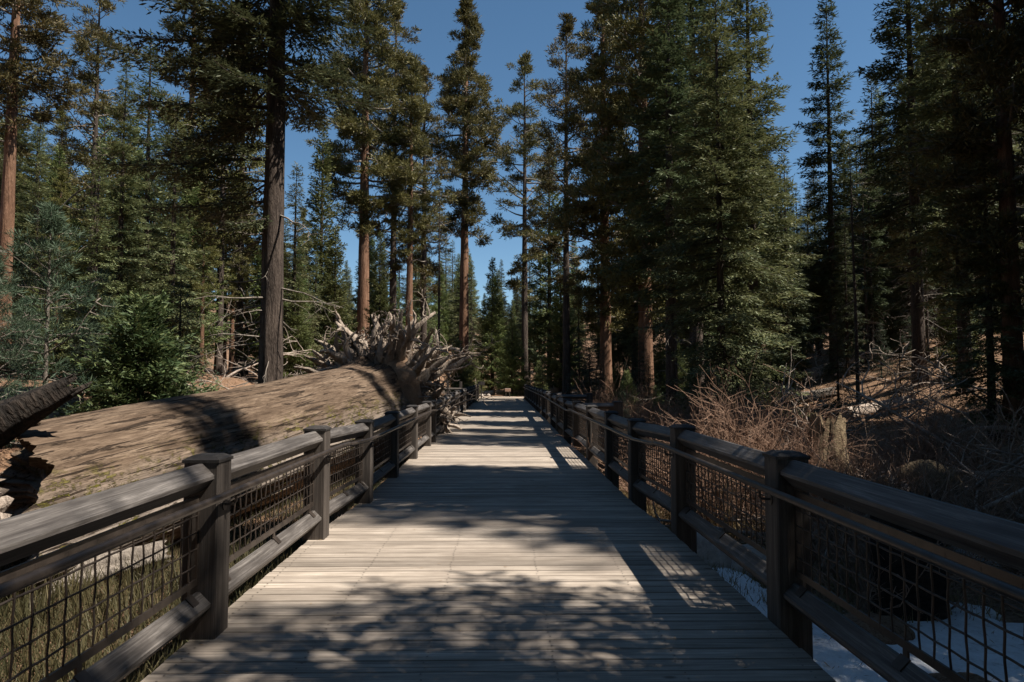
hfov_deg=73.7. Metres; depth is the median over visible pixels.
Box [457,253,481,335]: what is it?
conifer tree
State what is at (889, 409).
dead branch
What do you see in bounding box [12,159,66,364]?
conifer tree
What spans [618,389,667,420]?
bare shrub
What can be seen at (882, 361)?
young conifer
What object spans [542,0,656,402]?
sequoia tree
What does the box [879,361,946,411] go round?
dead branch
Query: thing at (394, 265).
sequoia tree
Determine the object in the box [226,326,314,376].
dead branch
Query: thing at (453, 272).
conifer tree
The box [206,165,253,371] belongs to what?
conifer tree
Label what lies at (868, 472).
bare shrub
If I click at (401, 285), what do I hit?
conifer tree
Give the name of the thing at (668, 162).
fir tree
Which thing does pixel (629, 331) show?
conifer tree
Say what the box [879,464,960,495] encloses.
bare shrub
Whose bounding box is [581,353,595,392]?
young conifer
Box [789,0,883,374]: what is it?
fir tree
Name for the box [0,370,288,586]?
needle litter
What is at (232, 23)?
fir tree
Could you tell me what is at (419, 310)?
conifer tree
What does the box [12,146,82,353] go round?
conifer tree
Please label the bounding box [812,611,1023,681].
snow patch
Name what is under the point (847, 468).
bare shrub
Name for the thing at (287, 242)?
conifer tree
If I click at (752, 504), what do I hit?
bare shrub
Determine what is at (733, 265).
conifer tree
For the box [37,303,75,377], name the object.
young conifer
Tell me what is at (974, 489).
bare shrub
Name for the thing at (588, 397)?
side railing
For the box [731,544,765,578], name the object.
boulder
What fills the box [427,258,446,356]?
conifer tree
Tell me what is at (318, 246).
cedar tree
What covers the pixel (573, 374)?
young conifer
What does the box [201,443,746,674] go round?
deck litter
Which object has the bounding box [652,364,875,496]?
bare shrub
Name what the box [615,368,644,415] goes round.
young conifer
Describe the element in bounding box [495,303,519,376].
conifer tree
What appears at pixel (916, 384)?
dead branch
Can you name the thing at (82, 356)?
young fir
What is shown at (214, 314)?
conifer tree
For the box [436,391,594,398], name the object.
path
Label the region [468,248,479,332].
conifer tree
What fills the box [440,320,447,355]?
conifer tree
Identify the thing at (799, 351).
young conifer
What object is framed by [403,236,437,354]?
conifer tree
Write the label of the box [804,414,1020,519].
bare shrub
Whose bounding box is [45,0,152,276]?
sequoia tree
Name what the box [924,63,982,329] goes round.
conifer tree
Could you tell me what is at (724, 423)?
bare shrub
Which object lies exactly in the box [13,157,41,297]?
conifer tree
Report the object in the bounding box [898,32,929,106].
conifer tree
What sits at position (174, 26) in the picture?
sequoia tree
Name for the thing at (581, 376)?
young conifer
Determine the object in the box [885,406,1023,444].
dead branch
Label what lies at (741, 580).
snow patch
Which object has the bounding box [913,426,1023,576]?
bare shrub
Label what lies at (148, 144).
fir tree
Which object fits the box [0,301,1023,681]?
ground
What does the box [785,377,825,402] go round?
dead branch
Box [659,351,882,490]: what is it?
bare shrub
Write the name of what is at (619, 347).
conifer tree
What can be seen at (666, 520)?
dead branch
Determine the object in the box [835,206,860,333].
conifer tree
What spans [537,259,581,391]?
cedar tree
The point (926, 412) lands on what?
dead branch
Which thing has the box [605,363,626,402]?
young conifer
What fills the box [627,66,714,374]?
conifer tree
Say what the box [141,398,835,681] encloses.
boardwalk
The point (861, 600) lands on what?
bare shrub
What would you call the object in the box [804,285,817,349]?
conifer tree
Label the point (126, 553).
rotten wood
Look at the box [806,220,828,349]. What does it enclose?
conifer tree
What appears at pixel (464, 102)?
sequoia tree
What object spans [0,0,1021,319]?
sky
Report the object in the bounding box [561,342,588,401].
young fir
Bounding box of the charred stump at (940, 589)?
[870,491,947,620]
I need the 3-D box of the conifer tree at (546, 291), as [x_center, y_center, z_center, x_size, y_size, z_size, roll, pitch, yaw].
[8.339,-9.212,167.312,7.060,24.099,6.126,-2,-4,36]
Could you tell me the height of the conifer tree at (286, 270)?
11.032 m
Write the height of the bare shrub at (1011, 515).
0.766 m
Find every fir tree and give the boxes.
[49,137,127,367]
[78,57,158,324]
[87,29,193,361]
[88,0,385,387]
[126,90,214,370]
[257,161,329,377]
[599,0,743,425]
[619,0,763,392]
[635,0,813,425]
[697,0,821,406]
[760,153,826,385]
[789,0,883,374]
[840,0,991,388]
[840,77,905,344]
[889,0,1023,394]
[937,109,1023,440]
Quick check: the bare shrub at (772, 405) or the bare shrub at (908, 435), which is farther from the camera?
the bare shrub at (772, 405)
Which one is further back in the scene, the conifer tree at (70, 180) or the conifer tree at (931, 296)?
the conifer tree at (70, 180)
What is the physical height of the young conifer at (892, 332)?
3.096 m
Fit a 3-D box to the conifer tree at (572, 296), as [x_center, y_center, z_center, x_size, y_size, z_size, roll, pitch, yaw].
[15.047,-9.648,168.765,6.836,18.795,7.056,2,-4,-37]
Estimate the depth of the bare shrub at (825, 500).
10.85 m
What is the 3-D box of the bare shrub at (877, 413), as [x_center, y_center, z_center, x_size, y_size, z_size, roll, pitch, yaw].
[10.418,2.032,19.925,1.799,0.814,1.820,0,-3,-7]
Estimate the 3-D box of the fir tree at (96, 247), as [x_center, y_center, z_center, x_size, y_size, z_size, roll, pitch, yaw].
[-16.377,-2.652,26.932,3.227,11.014,2.800,3,-4,-42]
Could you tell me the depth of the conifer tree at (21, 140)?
68.38 m
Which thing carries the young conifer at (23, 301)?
on the ground at (232, 383)
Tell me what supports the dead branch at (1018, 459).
on the ground at (232, 383)
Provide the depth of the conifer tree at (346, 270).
180.14 m
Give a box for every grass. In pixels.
[0,459,408,681]
[0,530,305,681]
[582,449,1005,623]
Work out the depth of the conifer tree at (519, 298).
170.21 m
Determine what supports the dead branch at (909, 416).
on the ground at (232, 383)
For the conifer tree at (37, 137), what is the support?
on the ground at (232, 383)
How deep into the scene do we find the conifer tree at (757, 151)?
73.34 m
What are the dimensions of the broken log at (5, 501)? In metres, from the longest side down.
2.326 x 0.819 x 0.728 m
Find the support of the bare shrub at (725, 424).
on the ground at (232, 383)
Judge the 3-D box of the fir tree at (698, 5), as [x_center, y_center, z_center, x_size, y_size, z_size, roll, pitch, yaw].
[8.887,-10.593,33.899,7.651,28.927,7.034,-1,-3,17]
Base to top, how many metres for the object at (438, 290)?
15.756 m
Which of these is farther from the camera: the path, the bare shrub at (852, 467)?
the path
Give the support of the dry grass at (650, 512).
on the ground at (232, 383)
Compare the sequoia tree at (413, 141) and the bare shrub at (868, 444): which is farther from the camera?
the sequoia tree at (413, 141)
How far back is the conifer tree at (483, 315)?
167.69 m
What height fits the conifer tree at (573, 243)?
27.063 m
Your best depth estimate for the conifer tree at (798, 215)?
70.82 m
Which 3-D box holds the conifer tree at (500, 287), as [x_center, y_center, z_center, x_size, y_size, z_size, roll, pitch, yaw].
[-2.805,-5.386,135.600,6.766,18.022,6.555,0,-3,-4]
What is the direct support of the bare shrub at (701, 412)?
on the ground at (232, 383)
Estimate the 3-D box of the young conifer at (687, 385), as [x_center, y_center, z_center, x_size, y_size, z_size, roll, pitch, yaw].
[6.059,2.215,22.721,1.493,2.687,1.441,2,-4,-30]
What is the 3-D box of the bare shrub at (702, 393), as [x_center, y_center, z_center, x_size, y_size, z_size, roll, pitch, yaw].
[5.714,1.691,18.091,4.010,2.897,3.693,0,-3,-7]
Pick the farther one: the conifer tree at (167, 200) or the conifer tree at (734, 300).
the conifer tree at (167, 200)
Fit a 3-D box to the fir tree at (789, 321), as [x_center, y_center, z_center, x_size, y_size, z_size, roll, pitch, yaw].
[14.046,-3.292,34.437,3.500,12.849,3.353,-2,-4,34]
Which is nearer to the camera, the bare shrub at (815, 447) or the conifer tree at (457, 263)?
the bare shrub at (815, 447)
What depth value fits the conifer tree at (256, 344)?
47.02 m
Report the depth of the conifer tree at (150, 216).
68.67 m
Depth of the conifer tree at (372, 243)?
79.66 m
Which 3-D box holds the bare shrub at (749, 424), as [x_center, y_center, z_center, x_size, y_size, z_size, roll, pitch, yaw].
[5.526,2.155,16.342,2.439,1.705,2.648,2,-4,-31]
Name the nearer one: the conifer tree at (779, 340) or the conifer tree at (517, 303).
the conifer tree at (779, 340)
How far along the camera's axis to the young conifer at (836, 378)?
22.98 m
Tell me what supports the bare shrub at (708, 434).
on the ground at (232, 383)
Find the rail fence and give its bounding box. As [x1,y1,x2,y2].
[433,381,461,393]
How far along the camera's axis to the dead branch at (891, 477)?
10.87 m
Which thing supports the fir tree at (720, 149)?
on the ground at (232, 383)
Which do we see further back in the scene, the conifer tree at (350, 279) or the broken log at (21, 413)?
the conifer tree at (350, 279)
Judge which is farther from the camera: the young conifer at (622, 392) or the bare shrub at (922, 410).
the young conifer at (622, 392)
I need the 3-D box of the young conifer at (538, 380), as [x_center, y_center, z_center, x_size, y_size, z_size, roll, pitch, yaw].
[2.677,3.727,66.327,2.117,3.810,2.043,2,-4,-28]
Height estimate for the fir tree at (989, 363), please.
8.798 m
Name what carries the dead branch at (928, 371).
on the ground at (232, 383)
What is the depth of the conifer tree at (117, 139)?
84.21 m
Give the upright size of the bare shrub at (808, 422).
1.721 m
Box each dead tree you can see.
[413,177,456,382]
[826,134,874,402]
[847,125,889,362]
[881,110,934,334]
[888,153,922,338]
[891,141,908,342]
[922,190,936,358]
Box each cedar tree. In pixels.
[283,273,318,378]
[298,129,353,347]
[304,227,358,373]
[362,231,397,349]
[472,257,510,391]
[515,141,581,388]
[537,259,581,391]
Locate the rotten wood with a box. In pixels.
[12,539,175,605]
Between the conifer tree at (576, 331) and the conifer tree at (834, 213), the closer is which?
the conifer tree at (834, 213)
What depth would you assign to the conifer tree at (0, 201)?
47.37 m
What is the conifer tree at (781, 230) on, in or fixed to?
on the ground at (232, 383)
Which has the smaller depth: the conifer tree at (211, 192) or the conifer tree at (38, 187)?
the conifer tree at (38, 187)
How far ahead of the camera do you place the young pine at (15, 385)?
13.64 m
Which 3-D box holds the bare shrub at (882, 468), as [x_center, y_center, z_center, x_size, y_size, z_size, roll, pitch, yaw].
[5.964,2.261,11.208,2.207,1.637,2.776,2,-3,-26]
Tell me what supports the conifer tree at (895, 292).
on the ground at (232, 383)
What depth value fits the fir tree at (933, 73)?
22.67 m
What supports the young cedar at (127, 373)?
on the ground at (232, 383)
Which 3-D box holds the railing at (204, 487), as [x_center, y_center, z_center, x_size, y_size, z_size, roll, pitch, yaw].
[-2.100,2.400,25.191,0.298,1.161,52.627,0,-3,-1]
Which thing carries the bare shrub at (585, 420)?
on the ground at (232, 383)
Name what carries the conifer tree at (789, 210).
on the ground at (232, 383)
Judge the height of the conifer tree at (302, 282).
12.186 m
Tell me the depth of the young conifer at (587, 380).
31.53 m
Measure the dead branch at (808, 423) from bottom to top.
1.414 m
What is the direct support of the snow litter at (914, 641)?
on the snow patch at (829, 651)
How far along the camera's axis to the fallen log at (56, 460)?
11.34 m
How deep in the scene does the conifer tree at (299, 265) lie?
42.16 m
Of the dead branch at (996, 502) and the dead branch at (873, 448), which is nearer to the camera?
the dead branch at (996, 502)
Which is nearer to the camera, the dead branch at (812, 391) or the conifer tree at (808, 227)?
the dead branch at (812, 391)
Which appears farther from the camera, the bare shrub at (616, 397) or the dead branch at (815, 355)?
the dead branch at (815, 355)
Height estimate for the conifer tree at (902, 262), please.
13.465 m
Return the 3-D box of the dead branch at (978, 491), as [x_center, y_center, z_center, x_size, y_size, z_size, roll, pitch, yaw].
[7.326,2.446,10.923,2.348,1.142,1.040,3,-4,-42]
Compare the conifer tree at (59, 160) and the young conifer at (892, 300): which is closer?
the young conifer at (892, 300)
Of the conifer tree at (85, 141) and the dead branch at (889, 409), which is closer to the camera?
the dead branch at (889, 409)
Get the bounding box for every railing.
[0,384,479,681]
[523,384,1023,681]
[556,393,592,418]
[582,401,622,485]
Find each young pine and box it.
[0,200,126,447]
[0,255,55,418]
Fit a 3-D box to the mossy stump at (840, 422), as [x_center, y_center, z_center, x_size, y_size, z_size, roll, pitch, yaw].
[5.743,2.229,12.462,1.062,1.865,1.112,-2,-11,38]
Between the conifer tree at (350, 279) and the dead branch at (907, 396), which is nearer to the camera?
the dead branch at (907, 396)
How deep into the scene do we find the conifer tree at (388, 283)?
162.47 m
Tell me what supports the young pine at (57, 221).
on the ground at (232, 383)
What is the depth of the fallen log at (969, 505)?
10.90 m
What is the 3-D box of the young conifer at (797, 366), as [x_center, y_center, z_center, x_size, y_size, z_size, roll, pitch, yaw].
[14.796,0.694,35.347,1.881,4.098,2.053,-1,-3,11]
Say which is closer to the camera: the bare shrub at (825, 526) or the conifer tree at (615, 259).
the bare shrub at (825, 526)
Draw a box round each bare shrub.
[547,389,649,450]
[556,411,729,510]
[560,399,680,474]
[566,378,632,402]
[567,392,689,467]
[573,358,677,436]
[582,415,668,487]
[585,384,653,424]
[600,384,724,464]
[601,380,767,480]
[601,387,694,446]
[601,407,799,511]
[604,381,660,418]
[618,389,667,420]
[619,392,760,507]
[619,416,841,522]
[625,363,820,527]
[625,378,756,450]
[649,350,822,440]
[649,403,800,492]
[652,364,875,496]
[652,460,744,519]
[654,392,766,429]
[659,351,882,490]
[667,399,734,430]
[671,399,751,433]
[680,407,751,441]
[688,402,770,439]
[697,431,894,562]
[699,395,863,497]
[701,383,824,441]
[704,396,799,446]
[706,401,875,510]
[710,377,793,428]
[716,424,1022,613]
[721,471,815,522]
[727,379,836,450]
[729,371,873,451]
[738,392,827,448]
[743,443,869,539]
[754,393,859,450]
[761,398,884,471]
[790,426,900,505]
[791,429,934,492]
[796,409,992,528]
[802,432,947,517]
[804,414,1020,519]
[807,413,871,446]
[809,450,908,526]
[811,451,931,507]
[812,523,901,614]
[821,448,876,478]
[844,398,906,423]
[846,420,925,471]
[847,422,901,468]
[853,392,982,468]
[853,438,1018,521]
[865,389,977,461]
[872,454,1003,503]
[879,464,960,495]
[882,384,968,421]
[883,373,1023,469]
[893,412,963,453]
[903,376,985,415]
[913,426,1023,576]
[987,493,1023,522]
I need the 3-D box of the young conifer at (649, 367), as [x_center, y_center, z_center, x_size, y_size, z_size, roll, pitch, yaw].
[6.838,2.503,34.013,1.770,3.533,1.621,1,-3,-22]
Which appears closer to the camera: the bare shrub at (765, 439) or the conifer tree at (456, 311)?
the bare shrub at (765, 439)
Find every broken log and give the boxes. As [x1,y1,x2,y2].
[0,373,91,448]
[0,487,13,519]
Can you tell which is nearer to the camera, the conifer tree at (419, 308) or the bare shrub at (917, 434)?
the bare shrub at (917, 434)
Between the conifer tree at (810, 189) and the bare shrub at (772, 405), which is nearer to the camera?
the bare shrub at (772, 405)
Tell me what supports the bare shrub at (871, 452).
on the ground at (232, 383)
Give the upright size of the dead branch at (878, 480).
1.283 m
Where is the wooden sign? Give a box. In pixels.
[478,381,484,397]
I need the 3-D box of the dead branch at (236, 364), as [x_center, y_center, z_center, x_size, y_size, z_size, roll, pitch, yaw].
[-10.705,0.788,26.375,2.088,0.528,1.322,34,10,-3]
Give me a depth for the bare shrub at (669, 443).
13.79 m
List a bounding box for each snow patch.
[697,532,731,568]
[712,568,766,616]
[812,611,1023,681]
[950,602,1002,621]
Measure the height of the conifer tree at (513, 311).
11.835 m
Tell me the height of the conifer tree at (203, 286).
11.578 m
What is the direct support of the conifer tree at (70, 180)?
on the ground at (232, 383)
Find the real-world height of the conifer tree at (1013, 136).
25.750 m
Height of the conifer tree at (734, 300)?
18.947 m
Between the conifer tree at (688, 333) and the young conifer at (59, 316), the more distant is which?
the conifer tree at (688, 333)
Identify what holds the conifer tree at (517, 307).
on the ground at (232, 383)
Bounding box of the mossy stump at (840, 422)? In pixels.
[804,411,851,493]
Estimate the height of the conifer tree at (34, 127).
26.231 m
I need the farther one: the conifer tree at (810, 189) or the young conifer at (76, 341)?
the conifer tree at (810, 189)
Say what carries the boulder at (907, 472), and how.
on the ground at (232, 383)
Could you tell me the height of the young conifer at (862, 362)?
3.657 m
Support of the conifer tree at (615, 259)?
on the ground at (232, 383)
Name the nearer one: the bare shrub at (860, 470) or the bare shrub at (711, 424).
the bare shrub at (860, 470)
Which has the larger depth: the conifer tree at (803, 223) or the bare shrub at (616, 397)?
the conifer tree at (803, 223)
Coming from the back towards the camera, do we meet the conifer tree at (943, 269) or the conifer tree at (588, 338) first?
the conifer tree at (588, 338)
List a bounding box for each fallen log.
[0,281,502,594]
[761,387,836,409]
[799,345,889,382]
[842,395,917,419]
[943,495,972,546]
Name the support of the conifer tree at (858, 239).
on the ground at (232, 383)
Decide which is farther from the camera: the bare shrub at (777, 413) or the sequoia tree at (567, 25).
the sequoia tree at (567, 25)
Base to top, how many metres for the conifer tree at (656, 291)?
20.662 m
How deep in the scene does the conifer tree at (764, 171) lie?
59.67 m
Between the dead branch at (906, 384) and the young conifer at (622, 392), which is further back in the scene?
the young conifer at (622, 392)
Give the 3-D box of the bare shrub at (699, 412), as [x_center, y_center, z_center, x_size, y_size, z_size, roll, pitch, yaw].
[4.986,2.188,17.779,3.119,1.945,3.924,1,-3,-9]
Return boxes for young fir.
[52,319,98,417]
[159,272,218,391]
[495,297,510,372]
[534,356,549,390]
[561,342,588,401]
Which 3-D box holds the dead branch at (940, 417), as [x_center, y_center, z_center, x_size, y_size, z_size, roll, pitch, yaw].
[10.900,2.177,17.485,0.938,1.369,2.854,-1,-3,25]
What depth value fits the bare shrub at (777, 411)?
17.29 m
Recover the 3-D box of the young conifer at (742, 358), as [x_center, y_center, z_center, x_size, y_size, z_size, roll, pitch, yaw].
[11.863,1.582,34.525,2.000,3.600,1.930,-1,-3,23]
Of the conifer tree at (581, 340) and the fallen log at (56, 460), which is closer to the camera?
the fallen log at (56, 460)
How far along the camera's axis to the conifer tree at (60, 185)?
47.13 m
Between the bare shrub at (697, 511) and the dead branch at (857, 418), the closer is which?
the bare shrub at (697, 511)
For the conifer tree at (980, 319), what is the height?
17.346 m
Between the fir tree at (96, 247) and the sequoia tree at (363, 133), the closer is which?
the fir tree at (96, 247)
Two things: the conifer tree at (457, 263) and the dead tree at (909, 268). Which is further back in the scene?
the conifer tree at (457, 263)
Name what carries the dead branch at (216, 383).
on the ground at (232, 383)
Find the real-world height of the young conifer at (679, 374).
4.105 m
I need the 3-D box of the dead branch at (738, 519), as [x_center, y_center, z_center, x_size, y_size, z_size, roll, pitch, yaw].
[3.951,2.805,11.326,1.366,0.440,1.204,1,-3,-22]
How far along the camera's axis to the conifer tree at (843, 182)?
73.68 m
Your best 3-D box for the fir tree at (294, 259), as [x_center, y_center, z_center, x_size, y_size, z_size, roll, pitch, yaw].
[-12.103,-2.735,37.942,4.344,14.828,3.769,-1,-3,15]
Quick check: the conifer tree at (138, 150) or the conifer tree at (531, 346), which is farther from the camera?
the conifer tree at (531, 346)
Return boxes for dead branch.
[186,350,228,389]
[215,345,257,376]
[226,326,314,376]
[650,483,765,536]
[696,502,764,528]
[744,372,795,437]
[761,348,810,416]
[776,399,879,469]
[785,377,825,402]
[799,413,871,434]
[802,378,823,403]
[803,392,879,419]
[807,337,828,365]
[812,459,918,539]
[815,372,920,424]
[817,447,969,489]
[818,364,912,407]
[834,351,875,375]
[835,343,966,453]
[840,390,894,417]
[847,334,952,404]
[847,398,908,438]
[849,461,898,507]
[852,305,907,333]
[860,371,894,383]
[869,332,942,372]
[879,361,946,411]
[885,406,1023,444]
[892,374,969,415]
[896,372,918,404]
[897,362,953,378]
[902,383,969,448]
[904,346,986,403]
[906,363,996,400]
[907,378,960,418]
[915,362,986,394]
[915,401,957,431]
[938,459,1012,513]
[941,382,1023,496]
[942,377,1023,511]
[945,421,1023,521]
[952,411,1023,510]
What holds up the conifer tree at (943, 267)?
on the ground at (232, 383)
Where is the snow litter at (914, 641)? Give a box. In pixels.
[738,588,1023,679]
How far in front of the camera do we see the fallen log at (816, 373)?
36.39 m
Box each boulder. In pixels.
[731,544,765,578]
[896,459,963,498]
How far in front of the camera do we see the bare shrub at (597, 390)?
36.04 m
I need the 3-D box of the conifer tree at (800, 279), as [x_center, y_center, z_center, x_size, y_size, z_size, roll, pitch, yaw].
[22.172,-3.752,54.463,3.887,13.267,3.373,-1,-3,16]
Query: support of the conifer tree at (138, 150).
on the ground at (232, 383)
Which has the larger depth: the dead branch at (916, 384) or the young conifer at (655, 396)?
the young conifer at (655, 396)
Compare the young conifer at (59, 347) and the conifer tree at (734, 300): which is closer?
the young conifer at (59, 347)
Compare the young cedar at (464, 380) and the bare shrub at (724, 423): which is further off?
the young cedar at (464, 380)
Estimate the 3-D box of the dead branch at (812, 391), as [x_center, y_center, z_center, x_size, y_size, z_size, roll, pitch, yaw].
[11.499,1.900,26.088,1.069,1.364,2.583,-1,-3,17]
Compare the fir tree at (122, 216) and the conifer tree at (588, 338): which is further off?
the conifer tree at (588, 338)
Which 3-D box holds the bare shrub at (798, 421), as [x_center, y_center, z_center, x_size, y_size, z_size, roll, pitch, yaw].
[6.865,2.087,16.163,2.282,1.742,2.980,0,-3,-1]
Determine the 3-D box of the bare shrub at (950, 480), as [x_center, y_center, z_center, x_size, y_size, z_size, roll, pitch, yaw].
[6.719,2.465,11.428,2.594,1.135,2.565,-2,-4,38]
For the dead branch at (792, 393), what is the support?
on the ground at (232, 383)
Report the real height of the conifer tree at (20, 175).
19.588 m
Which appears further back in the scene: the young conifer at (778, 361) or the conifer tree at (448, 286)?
the conifer tree at (448, 286)
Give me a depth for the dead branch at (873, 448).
12.09 m
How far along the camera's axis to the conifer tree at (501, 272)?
167.73 m
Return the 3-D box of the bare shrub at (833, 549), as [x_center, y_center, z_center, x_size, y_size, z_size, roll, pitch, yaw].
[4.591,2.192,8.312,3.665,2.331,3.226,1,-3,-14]
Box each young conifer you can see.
[0,287,57,376]
[0,295,55,379]
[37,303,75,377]
[48,281,90,376]
[60,287,112,373]
[62,330,97,383]
[95,293,141,360]
[514,348,535,395]
[532,360,547,388]
[532,361,548,389]
[570,351,580,388]
[573,346,604,426]
[577,363,588,388]
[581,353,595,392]
[583,341,608,402]
[597,336,622,386]
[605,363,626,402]
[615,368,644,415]
[618,388,630,416]
[620,334,655,418]
[621,332,637,384]
[641,356,662,404]
[647,385,663,423]
[652,352,665,399]
[653,336,665,392]
[658,343,689,405]
[677,368,706,419]
[728,331,758,409]
[729,340,766,391]
[748,355,770,410]
[765,339,805,405]
[784,327,807,370]
[790,316,815,385]
[809,315,867,418]
[844,308,875,370]
[853,318,864,351]
[866,321,897,379]
[878,286,905,342]
[878,304,906,353]
[881,335,918,408]
[896,315,932,378]
[926,282,996,376]
[933,275,984,338]
[982,284,1023,334]
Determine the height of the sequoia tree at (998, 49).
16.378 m
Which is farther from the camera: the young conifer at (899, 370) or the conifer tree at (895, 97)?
the conifer tree at (895, 97)
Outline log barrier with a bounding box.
[441,386,558,395]
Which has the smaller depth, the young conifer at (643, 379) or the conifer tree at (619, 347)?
the young conifer at (643, 379)
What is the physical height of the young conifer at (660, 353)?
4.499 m
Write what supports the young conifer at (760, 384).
on the ground at (232, 383)
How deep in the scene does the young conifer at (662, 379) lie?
36.05 m
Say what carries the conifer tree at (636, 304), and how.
on the ground at (232, 383)
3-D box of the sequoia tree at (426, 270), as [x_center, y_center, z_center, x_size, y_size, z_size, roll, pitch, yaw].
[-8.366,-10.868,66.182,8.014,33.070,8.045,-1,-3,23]
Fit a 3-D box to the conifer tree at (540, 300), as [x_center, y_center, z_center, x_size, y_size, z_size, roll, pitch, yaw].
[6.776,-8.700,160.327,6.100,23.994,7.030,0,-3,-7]
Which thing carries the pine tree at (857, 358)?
on the ground at (232, 383)
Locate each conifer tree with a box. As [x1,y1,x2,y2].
[0,89,41,303]
[0,98,34,243]
[0,138,29,353]
[0,140,34,242]
[0,155,21,320]
[12,121,69,322]
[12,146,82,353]
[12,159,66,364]
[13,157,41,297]
[17,122,51,227]
[31,110,86,248]
[32,167,86,355]
[41,143,80,230]
[50,112,139,351]
[67,105,104,264]
[100,176,151,298]
[105,105,133,208]
[115,122,156,288]
[134,142,170,294]
[137,150,168,289]
[156,155,232,370]
[157,175,182,246]
[166,186,219,282]
[175,125,229,368]
[179,193,222,371]
[194,242,223,367]
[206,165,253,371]
[215,186,257,377]
[215,189,253,373]
[224,173,261,374]
[224,190,260,323]
[229,215,290,374]
[243,261,288,357]
[246,253,291,372]
[283,220,317,368]
[283,238,316,370]
[284,219,292,288]
[284,247,292,307]
[290,208,315,291]
[303,251,325,365]
[341,261,354,313]
[345,218,388,348]
[345,268,356,329]
[345,293,352,331]
[380,249,389,298]
[387,272,405,332]
[388,235,406,311]
[402,244,434,334]
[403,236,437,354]
[403,237,437,345]
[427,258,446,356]
[429,260,457,355]
[437,239,458,351]
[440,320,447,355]
[442,240,459,332]
[447,271,459,343]
[448,254,472,318]
[448,267,472,347]
[456,260,481,367]
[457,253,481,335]
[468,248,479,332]
[470,308,487,385]
[477,293,487,335]
[483,269,508,348]
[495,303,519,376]
[498,259,507,329]
[509,299,520,352]
[510,277,521,338]
[513,292,521,339]
[514,274,531,316]
[515,248,543,381]
[517,295,531,340]
[530,307,543,370]
[535,262,546,338]
[539,266,553,340]
[569,236,583,309]
[569,268,586,328]
[570,271,595,379]
[570,297,583,356]
[579,239,599,368]
[585,272,599,326]
[589,294,615,371]
[591,214,629,369]
[597,190,635,375]
[611,215,653,384]
[611,237,631,368]
[611,291,653,369]
[613,293,631,379]
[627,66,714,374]
[634,177,688,362]
[660,174,716,368]
[676,49,734,383]
[700,89,766,374]
[703,98,761,382]
[732,78,783,310]
[733,71,771,338]
[746,186,773,357]
[758,156,815,366]
[761,249,808,371]
[762,256,799,373]
[765,175,799,348]
[783,228,810,348]
[788,188,806,287]
[792,189,828,351]
[795,203,805,252]
[799,167,824,350]
[799,201,817,350]
[801,224,837,355]
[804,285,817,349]
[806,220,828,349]
[823,186,841,315]
[824,129,860,270]
[825,232,852,346]
[826,222,869,376]
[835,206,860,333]
[837,189,866,335]
[843,128,864,344]
[844,137,892,348]
[852,86,902,342]
[859,102,886,210]
[866,139,904,331]
[875,160,941,351]
[879,72,919,272]
[881,125,937,341]
[886,34,953,337]
[891,161,939,309]
[894,24,985,332]
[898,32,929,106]
[923,100,973,322]
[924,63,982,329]
[952,88,997,334]
[983,0,1023,291]
[1011,8,1023,308]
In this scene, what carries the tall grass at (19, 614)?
on the ground at (232, 383)
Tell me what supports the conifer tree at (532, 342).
on the ground at (232, 383)
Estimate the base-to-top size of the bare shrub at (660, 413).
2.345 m
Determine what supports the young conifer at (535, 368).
on the ground at (232, 383)
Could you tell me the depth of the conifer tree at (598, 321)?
81.69 m
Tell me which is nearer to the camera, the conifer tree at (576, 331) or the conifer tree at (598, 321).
the conifer tree at (598, 321)
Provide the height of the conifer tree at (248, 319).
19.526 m
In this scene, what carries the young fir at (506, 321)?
on the ground at (232, 383)
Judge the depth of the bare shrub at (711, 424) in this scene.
16.88 m
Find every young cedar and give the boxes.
[54,288,223,416]
[439,338,478,402]
[463,348,485,393]
[491,320,536,395]
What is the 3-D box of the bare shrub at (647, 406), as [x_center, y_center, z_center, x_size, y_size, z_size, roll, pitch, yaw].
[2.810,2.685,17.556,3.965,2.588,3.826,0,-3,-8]
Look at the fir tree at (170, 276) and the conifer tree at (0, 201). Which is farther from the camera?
the conifer tree at (0, 201)
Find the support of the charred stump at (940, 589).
on the ground at (232, 383)
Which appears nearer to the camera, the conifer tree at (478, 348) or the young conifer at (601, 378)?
the young conifer at (601, 378)
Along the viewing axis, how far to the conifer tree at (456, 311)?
105.74 m
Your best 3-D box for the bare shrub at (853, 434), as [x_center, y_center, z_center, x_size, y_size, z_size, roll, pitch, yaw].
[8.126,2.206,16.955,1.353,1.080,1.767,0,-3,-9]
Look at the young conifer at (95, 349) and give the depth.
22.39 m
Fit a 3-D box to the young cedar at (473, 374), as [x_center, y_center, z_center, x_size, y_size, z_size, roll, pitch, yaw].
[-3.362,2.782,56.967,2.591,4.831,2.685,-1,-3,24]
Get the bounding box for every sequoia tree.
[0,0,109,375]
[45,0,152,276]
[140,0,228,345]
[170,22,265,376]
[194,0,285,376]
[305,0,424,338]
[352,0,442,318]
[378,52,461,354]
[399,64,468,344]
[426,0,514,371]
[480,49,559,377]
[522,12,596,393]
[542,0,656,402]
[566,0,713,401]
[888,0,1023,440]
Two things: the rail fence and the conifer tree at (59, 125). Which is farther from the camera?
the conifer tree at (59, 125)
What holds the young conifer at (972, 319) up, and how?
on the ground at (232, 383)
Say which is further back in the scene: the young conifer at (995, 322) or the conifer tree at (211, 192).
the conifer tree at (211, 192)
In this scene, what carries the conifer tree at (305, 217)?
on the ground at (232, 383)

